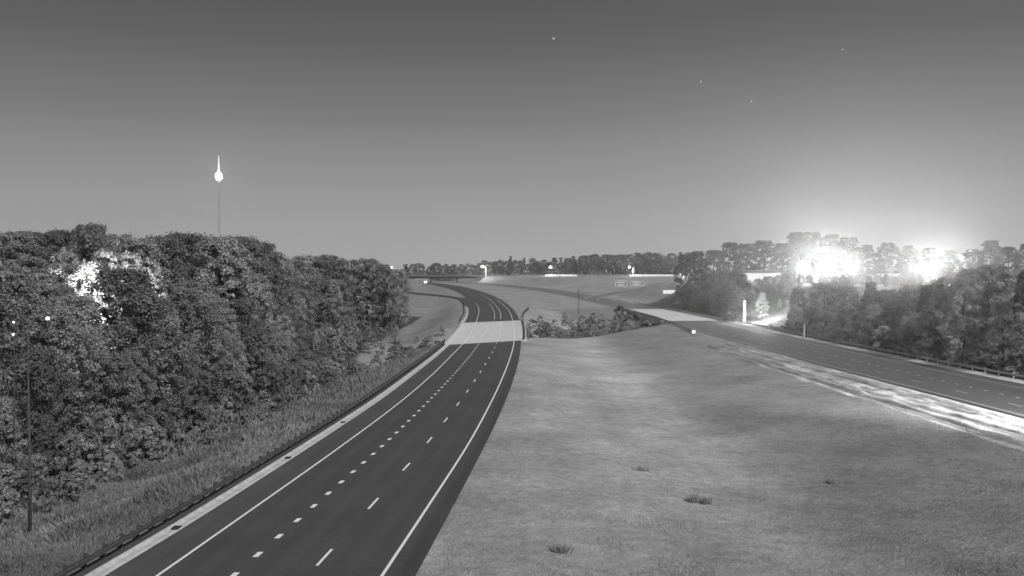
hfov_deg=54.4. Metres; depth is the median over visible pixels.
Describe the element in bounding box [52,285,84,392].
broadleaf tree
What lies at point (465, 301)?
ramp road
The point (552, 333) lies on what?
shrub
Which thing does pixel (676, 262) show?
broadleaf tree
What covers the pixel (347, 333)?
shrub
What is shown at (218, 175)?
radio mast
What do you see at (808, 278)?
broadleaf tree
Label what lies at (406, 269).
broadleaf tree
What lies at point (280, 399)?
shrub
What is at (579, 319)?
shrub
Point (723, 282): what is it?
broadleaf tree
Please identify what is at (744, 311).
utility pole
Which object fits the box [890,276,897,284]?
broadleaf tree
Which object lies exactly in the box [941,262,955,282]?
broadleaf tree
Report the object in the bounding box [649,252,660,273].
broadleaf tree
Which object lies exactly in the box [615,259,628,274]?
broadleaf tree
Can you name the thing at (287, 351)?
broadleaf tree
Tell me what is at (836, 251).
broadleaf tree
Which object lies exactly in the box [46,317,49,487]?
street lamp
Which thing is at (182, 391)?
broadleaf tree
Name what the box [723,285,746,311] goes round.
broadleaf tree
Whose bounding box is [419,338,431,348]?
shrub
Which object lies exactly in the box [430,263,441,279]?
broadleaf tree
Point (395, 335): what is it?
shrub
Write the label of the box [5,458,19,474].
shrub
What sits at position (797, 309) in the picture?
broadleaf tree
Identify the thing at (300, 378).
shrub
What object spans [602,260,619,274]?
broadleaf tree
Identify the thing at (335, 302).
broadleaf tree
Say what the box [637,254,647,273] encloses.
broadleaf tree
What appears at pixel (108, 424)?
shrub
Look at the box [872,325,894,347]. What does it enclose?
shrub
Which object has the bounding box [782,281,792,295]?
broadleaf tree
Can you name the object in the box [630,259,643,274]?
broadleaf tree
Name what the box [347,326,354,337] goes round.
shrub
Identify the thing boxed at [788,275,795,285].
broadleaf tree
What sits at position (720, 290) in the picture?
broadleaf tree
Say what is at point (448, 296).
guardrail
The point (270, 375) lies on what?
shrub
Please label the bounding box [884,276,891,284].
broadleaf tree
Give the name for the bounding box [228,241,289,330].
broadleaf tree
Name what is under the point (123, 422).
shrub
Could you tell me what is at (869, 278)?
broadleaf tree
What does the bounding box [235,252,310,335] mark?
broadleaf tree
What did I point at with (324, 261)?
broadleaf tree
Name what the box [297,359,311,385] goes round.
shrub
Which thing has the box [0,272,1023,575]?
ground
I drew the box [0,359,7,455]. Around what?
broadleaf tree
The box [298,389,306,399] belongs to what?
shrub
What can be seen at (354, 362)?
shrub
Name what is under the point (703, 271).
broadleaf tree
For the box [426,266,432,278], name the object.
broadleaf tree
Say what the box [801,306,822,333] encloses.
broadleaf tree
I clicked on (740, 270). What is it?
broadleaf tree
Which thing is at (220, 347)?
broadleaf tree
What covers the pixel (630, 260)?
broadleaf tree
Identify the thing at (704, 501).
weed clump
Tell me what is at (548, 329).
shrub
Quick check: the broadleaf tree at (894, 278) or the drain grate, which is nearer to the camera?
the drain grate
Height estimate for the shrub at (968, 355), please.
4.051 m
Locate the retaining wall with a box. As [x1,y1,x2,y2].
[663,290,675,293]
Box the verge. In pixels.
[698,344,1023,451]
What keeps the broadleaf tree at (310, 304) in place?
on the ground at (430, 314)
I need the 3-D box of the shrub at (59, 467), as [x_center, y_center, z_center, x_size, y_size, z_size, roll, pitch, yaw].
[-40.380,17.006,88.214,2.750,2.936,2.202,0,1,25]
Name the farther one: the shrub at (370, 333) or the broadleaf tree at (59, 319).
the shrub at (370, 333)
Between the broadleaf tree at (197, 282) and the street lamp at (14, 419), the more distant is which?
the broadleaf tree at (197, 282)
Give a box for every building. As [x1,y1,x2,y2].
[741,270,782,284]
[795,268,852,282]
[868,271,899,283]
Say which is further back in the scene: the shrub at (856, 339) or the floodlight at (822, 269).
the floodlight at (822, 269)
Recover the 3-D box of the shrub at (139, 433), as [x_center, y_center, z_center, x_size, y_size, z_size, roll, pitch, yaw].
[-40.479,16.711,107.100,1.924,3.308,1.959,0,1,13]
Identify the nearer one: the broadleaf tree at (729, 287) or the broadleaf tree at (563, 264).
the broadleaf tree at (729, 287)
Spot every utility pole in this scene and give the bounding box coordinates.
[743,301,745,321]
[803,324,804,338]
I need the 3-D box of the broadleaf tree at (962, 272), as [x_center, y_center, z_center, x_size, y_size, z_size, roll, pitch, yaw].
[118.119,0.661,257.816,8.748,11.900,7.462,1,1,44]
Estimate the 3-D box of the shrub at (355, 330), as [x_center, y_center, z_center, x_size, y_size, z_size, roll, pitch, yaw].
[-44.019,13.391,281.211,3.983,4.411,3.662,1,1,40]
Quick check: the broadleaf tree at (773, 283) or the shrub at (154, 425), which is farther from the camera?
the broadleaf tree at (773, 283)
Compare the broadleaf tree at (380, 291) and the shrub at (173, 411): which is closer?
the shrub at (173, 411)
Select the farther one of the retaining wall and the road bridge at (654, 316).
the retaining wall
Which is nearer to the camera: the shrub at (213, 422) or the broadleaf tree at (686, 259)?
the shrub at (213, 422)
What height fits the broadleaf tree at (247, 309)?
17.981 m
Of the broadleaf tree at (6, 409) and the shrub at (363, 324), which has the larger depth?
the shrub at (363, 324)
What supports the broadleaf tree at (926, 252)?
on the ground at (430, 314)
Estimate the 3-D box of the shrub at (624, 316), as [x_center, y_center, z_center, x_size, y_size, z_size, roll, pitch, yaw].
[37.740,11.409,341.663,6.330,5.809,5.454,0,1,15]
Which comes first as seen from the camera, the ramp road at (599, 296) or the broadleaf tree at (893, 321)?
the broadleaf tree at (893, 321)
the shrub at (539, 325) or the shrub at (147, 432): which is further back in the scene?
the shrub at (539, 325)
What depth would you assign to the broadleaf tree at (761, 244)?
452.26 m
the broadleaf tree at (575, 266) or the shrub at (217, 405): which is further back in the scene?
the broadleaf tree at (575, 266)
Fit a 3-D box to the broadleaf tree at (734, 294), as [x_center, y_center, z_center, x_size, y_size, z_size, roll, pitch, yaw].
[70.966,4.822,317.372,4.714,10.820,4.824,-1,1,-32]
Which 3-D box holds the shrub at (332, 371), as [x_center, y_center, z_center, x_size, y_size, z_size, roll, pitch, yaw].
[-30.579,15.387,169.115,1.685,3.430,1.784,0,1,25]
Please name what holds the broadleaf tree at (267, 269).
on the ground at (430, 314)
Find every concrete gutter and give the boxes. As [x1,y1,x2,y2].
[84,345,447,575]
[463,306,467,322]
[723,321,1023,383]
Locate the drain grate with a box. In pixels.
[170,525,181,529]
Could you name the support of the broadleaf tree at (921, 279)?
on the ground at (430, 314)
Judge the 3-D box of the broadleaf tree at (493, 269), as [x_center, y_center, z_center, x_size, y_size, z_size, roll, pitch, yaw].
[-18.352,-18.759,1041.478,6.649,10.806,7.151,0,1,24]
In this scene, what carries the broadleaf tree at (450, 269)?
on the ground at (430, 314)
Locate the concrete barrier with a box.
[630,275,680,275]
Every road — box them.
[105,301,520,575]
[400,292,468,305]
[421,282,518,322]
[448,282,659,308]
[586,286,643,298]
[666,321,1023,417]
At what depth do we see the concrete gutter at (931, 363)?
174.93 m
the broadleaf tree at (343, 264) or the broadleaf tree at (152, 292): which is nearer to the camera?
the broadleaf tree at (152, 292)
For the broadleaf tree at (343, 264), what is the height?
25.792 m
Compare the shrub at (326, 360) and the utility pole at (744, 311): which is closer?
the shrub at (326, 360)
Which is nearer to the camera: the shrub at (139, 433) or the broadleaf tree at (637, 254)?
the shrub at (139, 433)
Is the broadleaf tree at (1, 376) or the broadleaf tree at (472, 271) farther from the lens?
the broadleaf tree at (472, 271)
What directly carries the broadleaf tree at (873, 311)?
on the ground at (430, 314)
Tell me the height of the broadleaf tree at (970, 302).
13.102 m
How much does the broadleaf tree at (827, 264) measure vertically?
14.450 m
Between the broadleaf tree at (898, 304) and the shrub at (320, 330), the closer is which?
the broadleaf tree at (898, 304)
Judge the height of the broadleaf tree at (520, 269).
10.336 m
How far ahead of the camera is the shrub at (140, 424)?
109.89 m
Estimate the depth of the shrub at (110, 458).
91.64 m
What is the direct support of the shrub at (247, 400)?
on the ground at (430, 314)
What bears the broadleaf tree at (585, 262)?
on the ground at (430, 314)
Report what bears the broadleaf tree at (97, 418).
on the ground at (430, 314)
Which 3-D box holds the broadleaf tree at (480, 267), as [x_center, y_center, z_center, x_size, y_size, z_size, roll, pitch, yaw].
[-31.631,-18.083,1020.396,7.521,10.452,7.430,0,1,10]
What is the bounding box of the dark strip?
[68,346,442,575]
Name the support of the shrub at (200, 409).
on the ground at (430, 314)
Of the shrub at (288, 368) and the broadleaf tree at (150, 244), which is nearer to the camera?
the shrub at (288, 368)
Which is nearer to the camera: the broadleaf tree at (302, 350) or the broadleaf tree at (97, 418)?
the broadleaf tree at (97, 418)
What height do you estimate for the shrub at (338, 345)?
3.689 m
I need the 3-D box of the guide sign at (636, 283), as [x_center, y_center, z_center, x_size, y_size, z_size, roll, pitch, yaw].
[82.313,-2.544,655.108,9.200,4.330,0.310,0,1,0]
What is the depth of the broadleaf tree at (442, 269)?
991.51 m
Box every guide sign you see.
[615,280,626,288]
[630,281,643,285]
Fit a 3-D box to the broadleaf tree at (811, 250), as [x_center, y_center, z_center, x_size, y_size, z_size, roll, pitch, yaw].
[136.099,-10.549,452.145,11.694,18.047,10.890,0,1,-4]
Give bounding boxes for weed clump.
[548,543,573,554]
[632,465,650,471]
[684,494,700,503]
[697,496,716,504]
[822,475,840,483]
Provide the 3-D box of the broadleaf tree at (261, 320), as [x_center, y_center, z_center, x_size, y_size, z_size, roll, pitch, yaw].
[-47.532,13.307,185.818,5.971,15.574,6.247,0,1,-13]
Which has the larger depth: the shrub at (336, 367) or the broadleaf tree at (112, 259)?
the broadleaf tree at (112, 259)
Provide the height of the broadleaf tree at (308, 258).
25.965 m
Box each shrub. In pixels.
[0,463,26,493]
[0,467,7,503]
[0,476,13,509]
[0,488,26,523]
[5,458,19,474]
[15,460,39,492]
[15,478,34,508]
[20,453,48,479]
[32,488,53,513]
[38,464,68,489]
[48,431,85,477]
[48,471,81,505]
[63,430,102,466]
[67,437,96,465]
[68,460,88,484]
[72,463,97,489]
[83,422,107,444]
[90,445,117,475]
[96,417,124,463]
[97,453,123,481]
[115,431,146,468]
[117,461,125,474]
[119,415,137,458]
[127,422,146,450]
[128,426,161,460]
[128,429,144,451]
[137,420,174,458]
[144,410,172,432]
[146,402,188,442]
[152,431,167,451]
[152,440,173,461]
[161,420,179,448]
[171,428,187,455]
[179,437,190,450]
[184,405,209,432]
[189,402,213,430]
[189,428,200,442]
[198,430,214,445]
[199,404,221,435]
[205,415,219,440]
[214,402,222,419]
[214,407,228,429]
[216,373,253,412]
[219,397,233,422]
[220,389,247,416]
[221,410,234,425]
[235,411,248,428]
[240,388,258,407]
[241,409,249,422]
[247,399,256,412]
[248,368,282,405]
[250,377,260,391]
[254,404,269,418]
[255,390,267,403]
[259,380,274,390]
[261,395,270,403]
[262,398,275,416]
[265,383,274,395]
[265,395,277,410]
[272,397,286,411]
[276,364,300,394]
[278,386,293,406]
[284,365,303,384]
[284,385,296,403]
[287,374,300,394]
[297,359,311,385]
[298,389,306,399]
[301,370,318,390]
[303,354,322,378]
[305,371,319,386]
[306,361,321,380]
[311,329,322,339]
[312,383,321,390]
[313,378,327,388]
[316,369,333,386]
[320,326,337,347]
[321,357,334,376]
[326,362,345,378]
[328,369,337,382]
[329,337,338,348]
[331,343,341,354]
[332,348,344,360]
[333,328,342,341]
[337,335,344,345]
[337,366,346,376]
[341,330,351,342]
[342,336,357,351]
[343,342,356,354]
[345,359,360,376]
[345,363,355,374]
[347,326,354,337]
[351,328,363,340]
[352,331,361,342]
[358,339,370,348]
[359,323,367,330]
[359,363,367,371]
[360,342,372,352]
[364,321,371,330]
[366,331,377,341]
[371,353,381,362]
[373,327,385,338]
[377,342,385,353]
[387,345,400,359]
[390,333,398,342]
[390,346,403,359]
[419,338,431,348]
[437,326,444,335]
[526,319,536,328]
[526,329,534,337]
[533,323,544,334]
[535,329,547,337]
[541,322,551,333]
[542,327,555,337]
[548,331,556,337]
[551,319,558,326]
[555,327,565,335]
[558,330,569,337]
[561,329,570,337]
[568,322,575,334]
[572,328,586,337]
[577,315,587,324]
[583,318,601,329]
[583,327,592,336]
[596,319,609,333]
[613,305,623,322]
[613,313,628,323]
[621,321,631,329]
[624,310,645,328]
[642,320,651,327]
[709,305,724,317]
[721,306,735,319]
[723,306,740,319]
[728,306,749,321]
[788,317,806,332]
[789,322,802,332]
[805,323,822,335]
[807,323,826,337]
[827,324,841,339]
[837,324,856,344]
[837,330,850,340]
[852,329,875,345]
[858,324,889,348]
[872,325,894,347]
[892,328,922,353]
[912,337,952,360]
[920,343,940,358]
[941,338,963,362]
[958,346,984,366]
[961,342,995,369]
[1003,346,1023,377]
[1005,345,1023,371]
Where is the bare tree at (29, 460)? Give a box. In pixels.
[21,315,40,532]
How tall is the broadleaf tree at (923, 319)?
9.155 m
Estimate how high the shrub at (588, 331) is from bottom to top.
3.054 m
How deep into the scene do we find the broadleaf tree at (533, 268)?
1049.03 m
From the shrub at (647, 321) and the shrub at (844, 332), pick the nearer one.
the shrub at (844, 332)
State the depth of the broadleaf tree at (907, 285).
239.18 m
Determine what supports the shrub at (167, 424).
on the ground at (430, 314)
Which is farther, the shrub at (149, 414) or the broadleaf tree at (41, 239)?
the broadleaf tree at (41, 239)
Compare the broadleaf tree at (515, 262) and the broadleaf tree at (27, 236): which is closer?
the broadleaf tree at (27, 236)
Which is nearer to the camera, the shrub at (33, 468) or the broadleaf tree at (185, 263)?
the shrub at (33, 468)
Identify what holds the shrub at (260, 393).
on the ground at (430, 314)
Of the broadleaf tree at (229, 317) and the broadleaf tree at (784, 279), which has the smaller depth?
the broadleaf tree at (229, 317)
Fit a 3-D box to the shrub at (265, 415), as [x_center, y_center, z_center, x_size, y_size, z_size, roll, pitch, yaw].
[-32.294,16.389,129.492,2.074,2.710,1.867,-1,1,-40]
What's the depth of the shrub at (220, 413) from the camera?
120.72 m
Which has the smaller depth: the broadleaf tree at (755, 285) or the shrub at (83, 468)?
the shrub at (83, 468)
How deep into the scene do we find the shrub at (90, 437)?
99.92 m
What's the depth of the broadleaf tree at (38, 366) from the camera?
102.02 m
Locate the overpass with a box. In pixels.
[407,275,479,282]
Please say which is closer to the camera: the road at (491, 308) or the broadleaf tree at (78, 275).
the broadleaf tree at (78, 275)
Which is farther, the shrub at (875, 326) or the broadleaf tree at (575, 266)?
the broadleaf tree at (575, 266)
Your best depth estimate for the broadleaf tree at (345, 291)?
342.28 m
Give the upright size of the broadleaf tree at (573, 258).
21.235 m
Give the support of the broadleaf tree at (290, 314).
on the ground at (430, 314)
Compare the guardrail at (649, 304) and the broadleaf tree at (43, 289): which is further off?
the guardrail at (649, 304)
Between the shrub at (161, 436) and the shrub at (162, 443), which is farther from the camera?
the shrub at (161, 436)
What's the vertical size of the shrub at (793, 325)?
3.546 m
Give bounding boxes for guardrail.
[53,340,444,575]
[376,289,464,321]
[635,302,663,307]
[661,318,695,332]
[728,319,1023,377]
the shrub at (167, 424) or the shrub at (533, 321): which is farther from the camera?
the shrub at (533, 321)
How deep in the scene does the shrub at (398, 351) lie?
186.11 m
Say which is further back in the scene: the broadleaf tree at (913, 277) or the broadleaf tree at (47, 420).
the broadleaf tree at (913, 277)
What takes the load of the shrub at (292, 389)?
on the ground at (430, 314)
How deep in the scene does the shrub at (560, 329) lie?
295.86 m
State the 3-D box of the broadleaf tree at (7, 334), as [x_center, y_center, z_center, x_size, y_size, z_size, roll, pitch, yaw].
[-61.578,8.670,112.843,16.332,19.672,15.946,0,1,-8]
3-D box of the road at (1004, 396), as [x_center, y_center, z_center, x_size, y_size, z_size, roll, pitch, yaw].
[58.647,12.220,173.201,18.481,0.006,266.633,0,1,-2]
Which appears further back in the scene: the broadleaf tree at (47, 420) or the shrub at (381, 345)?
the shrub at (381, 345)
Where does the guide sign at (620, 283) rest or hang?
on the ground at (430, 314)
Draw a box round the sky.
[0,0,1023,272]
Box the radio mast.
[215,155,221,236]
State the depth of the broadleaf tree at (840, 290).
226.89 m
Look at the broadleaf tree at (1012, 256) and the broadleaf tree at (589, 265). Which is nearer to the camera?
the broadleaf tree at (1012, 256)
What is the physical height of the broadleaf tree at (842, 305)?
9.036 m
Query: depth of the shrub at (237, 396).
131.04 m
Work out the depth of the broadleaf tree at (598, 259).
1068.92 m
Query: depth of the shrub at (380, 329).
290.79 m
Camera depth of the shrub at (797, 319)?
245.12 m
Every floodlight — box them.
[798,261,810,280]
[818,268,829,282]
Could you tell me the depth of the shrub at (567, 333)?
245.96 m
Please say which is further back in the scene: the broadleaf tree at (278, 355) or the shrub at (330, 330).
the shrub at (330, 330)
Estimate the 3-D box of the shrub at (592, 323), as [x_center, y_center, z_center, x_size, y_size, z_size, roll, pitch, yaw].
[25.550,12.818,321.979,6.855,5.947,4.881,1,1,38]
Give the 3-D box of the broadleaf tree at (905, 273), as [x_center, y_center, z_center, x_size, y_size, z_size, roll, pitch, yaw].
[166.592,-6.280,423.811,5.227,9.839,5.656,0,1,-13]
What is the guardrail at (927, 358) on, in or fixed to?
on the ground at (430, 314)
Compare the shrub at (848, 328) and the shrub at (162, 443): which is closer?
the shrub at (162, 443)
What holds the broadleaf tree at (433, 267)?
on the ground at (430, 314)
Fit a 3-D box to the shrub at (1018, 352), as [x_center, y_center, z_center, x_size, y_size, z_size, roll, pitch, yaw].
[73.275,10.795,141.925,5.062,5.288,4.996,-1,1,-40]
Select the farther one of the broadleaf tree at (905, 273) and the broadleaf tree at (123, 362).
the broadleaf tree at (905, 273)
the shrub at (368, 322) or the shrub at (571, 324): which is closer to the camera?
the shrub at (571, 324)
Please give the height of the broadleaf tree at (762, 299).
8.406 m
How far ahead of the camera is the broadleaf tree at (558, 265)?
1075.47 m
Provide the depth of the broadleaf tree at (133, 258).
217.46 m
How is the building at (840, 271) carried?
on the ground at (430, 314)
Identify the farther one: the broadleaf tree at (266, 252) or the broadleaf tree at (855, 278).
the broadleaf tree at (855, 278)
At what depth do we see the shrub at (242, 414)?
122.39 m
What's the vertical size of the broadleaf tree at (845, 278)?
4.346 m
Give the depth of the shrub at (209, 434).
111.25 m
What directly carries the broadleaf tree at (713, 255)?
on the ground at (430, 314)
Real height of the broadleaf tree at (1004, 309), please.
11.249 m
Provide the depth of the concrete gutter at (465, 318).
344.00 m
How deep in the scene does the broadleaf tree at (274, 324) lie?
216.69 m
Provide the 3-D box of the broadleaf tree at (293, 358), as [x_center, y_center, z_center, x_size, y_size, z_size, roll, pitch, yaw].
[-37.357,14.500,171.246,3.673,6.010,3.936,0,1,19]
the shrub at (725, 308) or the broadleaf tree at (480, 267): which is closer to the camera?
the shrub at (725, 308)
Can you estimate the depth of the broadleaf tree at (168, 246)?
259.77 m
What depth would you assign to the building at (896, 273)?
431.97 m
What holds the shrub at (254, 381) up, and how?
on the ground at (430, 314)
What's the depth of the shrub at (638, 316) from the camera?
319.22 m
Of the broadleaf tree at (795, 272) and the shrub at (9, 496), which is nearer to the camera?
the shrub at (9, 496)
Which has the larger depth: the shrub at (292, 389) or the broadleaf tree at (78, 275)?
the broadleaf tree at (78, 275)
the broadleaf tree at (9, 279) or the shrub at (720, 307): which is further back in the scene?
the shrub at (720, 307)
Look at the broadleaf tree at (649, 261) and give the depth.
1039.59 m
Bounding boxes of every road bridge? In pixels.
[445,318,525,345]
[620,307,722,325]
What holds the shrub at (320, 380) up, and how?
on the ground at (430, 314)
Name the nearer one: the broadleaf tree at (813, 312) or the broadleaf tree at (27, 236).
the broadleaf tree at (813, 312)
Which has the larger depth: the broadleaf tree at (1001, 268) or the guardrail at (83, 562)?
the broadleaf tree at (1001, 268)
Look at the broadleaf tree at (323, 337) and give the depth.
242.62 m
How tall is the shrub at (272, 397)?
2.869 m
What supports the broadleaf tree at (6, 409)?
on the ground at (430, 314)
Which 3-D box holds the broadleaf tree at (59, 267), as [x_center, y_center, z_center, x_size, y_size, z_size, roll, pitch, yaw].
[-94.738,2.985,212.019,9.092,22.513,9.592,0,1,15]
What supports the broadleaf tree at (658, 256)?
on the ground at (430, 314)
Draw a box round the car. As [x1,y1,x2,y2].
[768,322,786,327]
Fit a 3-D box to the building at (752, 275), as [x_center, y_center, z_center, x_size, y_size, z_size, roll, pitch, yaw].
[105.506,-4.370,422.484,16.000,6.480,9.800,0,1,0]
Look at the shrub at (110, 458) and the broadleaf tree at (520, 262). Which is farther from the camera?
the broadleaf tree at (520, 262)
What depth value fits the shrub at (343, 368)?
183.09 m
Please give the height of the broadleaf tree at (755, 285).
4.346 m
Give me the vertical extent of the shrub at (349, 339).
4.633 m
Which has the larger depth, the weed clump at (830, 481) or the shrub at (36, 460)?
the shrub at (36, 460)
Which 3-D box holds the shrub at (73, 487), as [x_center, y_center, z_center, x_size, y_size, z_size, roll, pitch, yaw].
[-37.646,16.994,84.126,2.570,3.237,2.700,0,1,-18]
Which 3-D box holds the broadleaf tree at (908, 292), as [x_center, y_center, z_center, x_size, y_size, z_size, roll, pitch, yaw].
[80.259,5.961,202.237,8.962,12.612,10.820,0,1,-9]
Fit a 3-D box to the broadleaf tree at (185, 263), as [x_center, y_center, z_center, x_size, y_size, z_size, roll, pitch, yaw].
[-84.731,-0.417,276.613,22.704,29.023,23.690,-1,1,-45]
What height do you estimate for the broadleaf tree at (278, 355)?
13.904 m
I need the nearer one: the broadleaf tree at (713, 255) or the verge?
the verge
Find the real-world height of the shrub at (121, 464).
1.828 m
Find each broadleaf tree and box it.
[0,230,33,303]
[0,230,48,300]
[0,267,48,393]
[0,283,36,419]
[0,284,18,394]
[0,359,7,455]
[0,395,27,489]
[2,346,79,459]
[6,303,101,448]
[14,271,58,329]
[17,302,117,431]
[21,230,70,283]
[25,281,81,355]
[31,414,62,475]
[39,292,112,417]
[41,228,93,307]
[47,249,82,305]
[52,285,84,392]
[62,221,115,296]
[68,259,110,337]
[75,265,162,402]
[79,351,147,448]
[82,249,123,349]
[88,291,193,422]
[89,410,120,453]
[91,232,143,254]
[103,250,144,341]
[103,349,159,424]
[105,236,173,308]
[114,281,158,401]
[132,257,167,334]
[141,234,193,326]
[143,284,231,395]
[147,307,190,403]
[159,231,216,314]
[161,333,202,416]
[170,234,236,295]
[171,276,222,396]
[173,234,262,339]
[189,370,215,421]
[192,276,219,342]
[198,296,236,394]
[205,297,273,387]
[206,333,251,399]
[207,307,246,394]
[208,234,282,343]
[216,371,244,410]
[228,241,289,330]
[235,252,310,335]
[239,272,281,350]
[245,325,283,389]
[245,332,281,384]
[247,318,265,367]
[263,324,293,380]
[263,361,281,390]
[267,322,281,357]
[270,314,297,353]
[271,259,327,323]
[276,286,307,341]
[277,336,295,384]
[282,310,305,354]
[284,254,325,315]
[284,288,317,337]
[285,355,304,385]
[294,277,319,319]
[298,346,309,373]
[306,254,354,321]
[313,329,319,349]
[318,281,346,336]
[318,336,328,352]
[318,340,328,358]
[320,257,373,318]
[322,278,344,328]
[323,278,357,327]
[346,258,393,322]
[370,263,401,326]
[385,268,412,327]
[403,264,409,276]
[408,264,419,274]
[419,264,426,274]
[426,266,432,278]
[429,265,437,279]
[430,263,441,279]
[438,265,447,279]
[447,265,453,280]
[452,266,462,278]
[465,263,469,274]
[469,264,475,274]
[477,265,483,273]
[480,260,488,273]
[489,261,498,273]
[492,265,497,274]
[506,256,513,275]
[510,260,519,272]
[516,260,524,272]
[516,265,523,273]
[522,258,526,275]
[526,258,536,271]
[526,263,534,274]
[531,266,537,274]
[534,263,542,274]
[537,263,547,274]
[541,262,555,274]
[549,257,560,273]
[555,262,564,273]
[559,262,570,273]
[570,256,578,273]
[571,260,580,274]
[574,262,587,274]
[577,257,585,273]
[580,260,591,274]
[583,255,598,273]
[587,258,598,274]
[592,257,604,274]
[597,259,605,273]
[600,254,609,273]
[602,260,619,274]
[609,258,622,273]
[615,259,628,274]
[616,254,623,272]
[618,260,631,274]
[625,254,636,273]
[625,259,639,274]
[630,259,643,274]
[633,252,640,272]
[635,260,649,274]
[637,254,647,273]
[642,259,658,274]
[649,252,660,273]
[649,259,660,273]
[653,255,666,273]
[656,260,668,274]
[660,259,670,274]
[661,257,677,274]
[666,253,677,271]
[671,260,682,274]
[673,253,699,304]
[678,284,696,310]
[685,298,701,311]
[687,250,707,289]
[693,273,717,315]
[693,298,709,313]
[697,269,712,300]
[699,249,729,283]
[707,286,725,317]
[712,275,732,312]
[714,242,744,275]
[716,269,741,303]
[723,282,737,313]
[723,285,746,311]
[724,273,753,308]
[728,287,742,316]
[731,243,762,269]
[738,269,747,279]
[748,239,780,269]
[748,287,757,298]
[752,279,760,289]
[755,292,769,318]
[757,280,764,290]
[766,276,772,286]
[768,243,793,278]
[770,280,778,291]
[773,275,782,285]
[778,299,781,307]
[779,275,786,286]
[781,266,791,280]
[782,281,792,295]
[783,232,808,273]
[785,291,792,312]
[786,288,808,323]
[786,304,804,331]
[788,250,813,280]
[788,262,800,283]
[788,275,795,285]
[790,230,829,267]
[794,286,801,307]
[796,275,805,285]
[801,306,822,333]
[802,245,823,267]
[805,282,823,322]
[806,275,814,284]
[807,282,835,326]
[815,252,838,282]
[818,234,847,267]
[819,276,828,282]
[824,282,859,333]
[826,292,852,326]
[828,246,851,268]
[833,276,839,285]
[833,301,850,338]
[835,236,863,275]
[840,276,848,283]
[843,251,862,282]
[847,276,852,285]
[851,260,868,281]
[853,276,859,283]
[853,289,889,343]
[855,244,877,275]
[856,282,879,329]
[856,304,887,343]
[858,276,865,284]
[864,269,874,281]
[865,276,871,284]
[870,289,903,337]
[871,242,904,270]
[873,266,886,283]
[873,275,880,284]
[879,299,908,346]
[882,275,887,285]
[883,288,922,344]
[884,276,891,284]
[886,267,893,283]
[886,316,901,350]
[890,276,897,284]
[893,310,927,353]
[895,245,921,282]
[897,262,908,283]
[897,275,903,285]
[903,283,916,309]
[904,258,921,281]
[908,275,916,286]
[911,283,944,348]
[912,308,950,357]
[916,276,924,284]
[916,284,924,299]
[919,248,941,282]
[920,276,970,349]
[929,258,947,280]
[932,287,995,357]
[939,249,959,277]
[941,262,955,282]
[941,276,988,353]
[949,266,1002,342]
[955,248,986,274]
[956,268,982,295]
[974,239,1005,273]
[976,264,1007,341]
[978,268,1023,357]
[983,300,1022,370]
[992,247,1022,280]
[996,266,1012,289]
[1000,279,1023,372]
[1005,268,1023,361]
[1012,244,1023,270]
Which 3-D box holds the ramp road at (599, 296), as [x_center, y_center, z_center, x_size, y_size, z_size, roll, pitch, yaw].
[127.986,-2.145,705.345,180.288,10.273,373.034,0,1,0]
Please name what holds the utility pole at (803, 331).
on the ground at (430, 314)
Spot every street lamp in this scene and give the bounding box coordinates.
[12,334,14,459]
[13,321,15,488]
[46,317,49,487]
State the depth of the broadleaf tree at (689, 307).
373.79 m
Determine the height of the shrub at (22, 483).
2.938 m
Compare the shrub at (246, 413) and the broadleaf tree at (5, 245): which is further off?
the broadleaf tree at (5, 245)
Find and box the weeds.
[0,346,434,575]
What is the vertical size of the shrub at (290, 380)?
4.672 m
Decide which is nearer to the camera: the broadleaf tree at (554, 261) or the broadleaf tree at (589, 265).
the broadleaf tree at (589, 265)
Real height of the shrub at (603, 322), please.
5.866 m
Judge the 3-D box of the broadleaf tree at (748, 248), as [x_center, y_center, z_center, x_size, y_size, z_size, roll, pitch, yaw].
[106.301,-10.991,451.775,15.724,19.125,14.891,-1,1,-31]
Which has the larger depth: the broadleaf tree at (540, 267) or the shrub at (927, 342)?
the broadleaf tree at (540, 267)
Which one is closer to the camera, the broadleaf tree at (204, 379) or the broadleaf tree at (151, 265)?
the broadleaf tree at (204, 379)
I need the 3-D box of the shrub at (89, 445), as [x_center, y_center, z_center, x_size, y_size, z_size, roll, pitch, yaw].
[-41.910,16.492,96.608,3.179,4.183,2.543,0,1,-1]
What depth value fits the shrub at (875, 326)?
196.65 m
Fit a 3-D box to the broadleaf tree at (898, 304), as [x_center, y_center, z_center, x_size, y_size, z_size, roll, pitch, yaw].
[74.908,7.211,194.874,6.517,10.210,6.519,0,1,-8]
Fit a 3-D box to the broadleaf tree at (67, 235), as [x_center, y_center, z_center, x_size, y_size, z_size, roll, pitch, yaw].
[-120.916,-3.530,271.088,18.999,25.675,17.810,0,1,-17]
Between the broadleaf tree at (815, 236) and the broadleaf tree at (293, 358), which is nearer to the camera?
the broadleaf tree at (293, 358)
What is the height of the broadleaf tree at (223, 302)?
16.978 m
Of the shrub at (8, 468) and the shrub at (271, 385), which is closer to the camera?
the shrub at (8, 468)
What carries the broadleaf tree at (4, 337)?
on the ground at (430, 314)
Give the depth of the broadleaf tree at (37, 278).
190.25 m
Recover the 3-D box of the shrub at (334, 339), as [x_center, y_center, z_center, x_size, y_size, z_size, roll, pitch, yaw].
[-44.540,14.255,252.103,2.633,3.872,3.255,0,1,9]
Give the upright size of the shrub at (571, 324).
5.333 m
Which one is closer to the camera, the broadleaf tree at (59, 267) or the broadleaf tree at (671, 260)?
the broadleaf tree at (59, 267)

